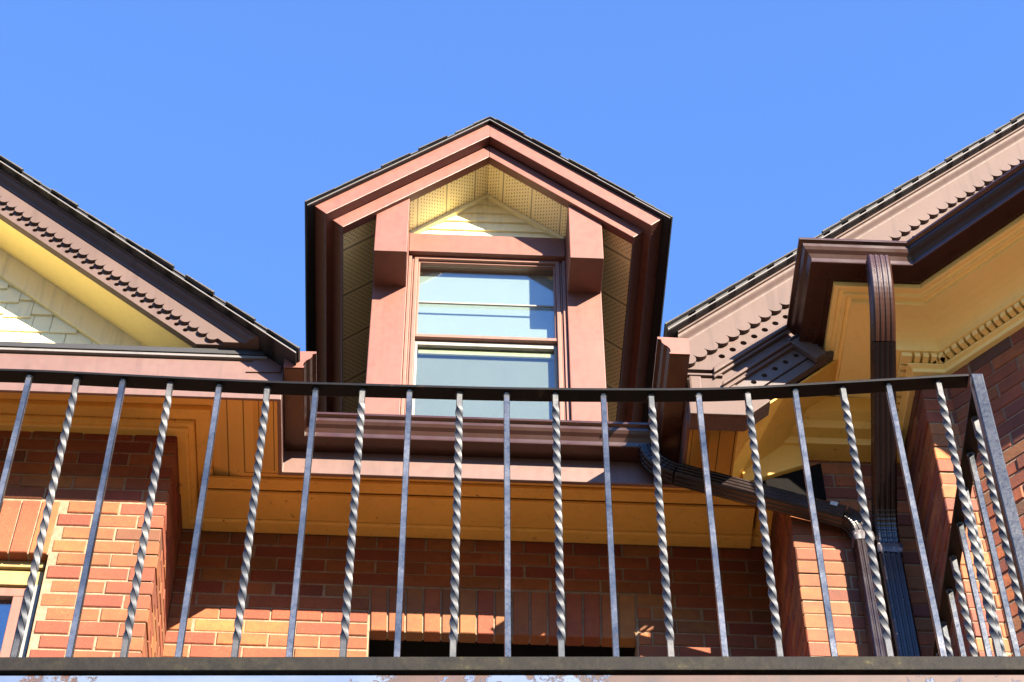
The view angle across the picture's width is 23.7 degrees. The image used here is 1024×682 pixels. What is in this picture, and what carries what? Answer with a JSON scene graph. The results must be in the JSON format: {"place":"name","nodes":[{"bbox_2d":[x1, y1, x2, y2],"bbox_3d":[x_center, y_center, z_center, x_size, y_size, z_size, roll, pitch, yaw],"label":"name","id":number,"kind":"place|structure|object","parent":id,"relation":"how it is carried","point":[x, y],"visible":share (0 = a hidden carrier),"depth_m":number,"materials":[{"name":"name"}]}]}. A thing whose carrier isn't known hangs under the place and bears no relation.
{"place":"outdoors","nodes":[
{"label":"outdoors","id":0,"kind":"place"},
{"bbox_2d":[0,112,1023,656],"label":"brick house","id":1,"kind":"structure","parent":0,"point":[490,252],"depth_m":10.87,"materials":[{"name":"brown brick"}]},
{"bbox_2d":[0,560,45,656],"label":"window","id":2,"kind":"structure","parent":1,"relation":"in","point":[14,575],"depth_m":10.14,"materials":[{"name":"brown wood"}]},
{"bbox_2d":[400,255,570,419],"bbox_3d":[-0.134,0.105,12.485,0.841,1.698,0.098,2,-53,-2],"label":"dormer window","id":3,"kind":"structure","parent":1,"relation":"in","point":[482,322],"depth_m":12.74,"materials":[{"name":"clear glass"}]},
{"bbox_2d":[369,638,634,656],"bbox_3d":[-0.048,2.019,10.249,1.390,1.820,0.444,2,-53,-2],"label":"window","id":4,"kind":"structure","parent":1,"relation":"in","point":[377,648],"depth_m":10.83,"materials":[{"name":"black glass"}]},
{"bbox_2d":[0,675,1023,681],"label":"balcony","id":5,"kind":"structure","parent":1,"relation":"attached to","point":[683,678],"depth_m":5.01,"materials":[{"name":"white paint"}]},
{"bbox_2d":[0,368,1023,675],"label":"iron railing","id":6,"kind":"object","parent":5,"relation":"on","point":[980,434],"visible":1,"depth_m":5.41,"materials":[{"name":"grey metal"}]},
{"bbox_2d":[0,0,1023,350],"label":"sky","id":7,"kind":"structure","parent":0,"point":[201,132],"materials":[{"name":"blue"}]}
]}

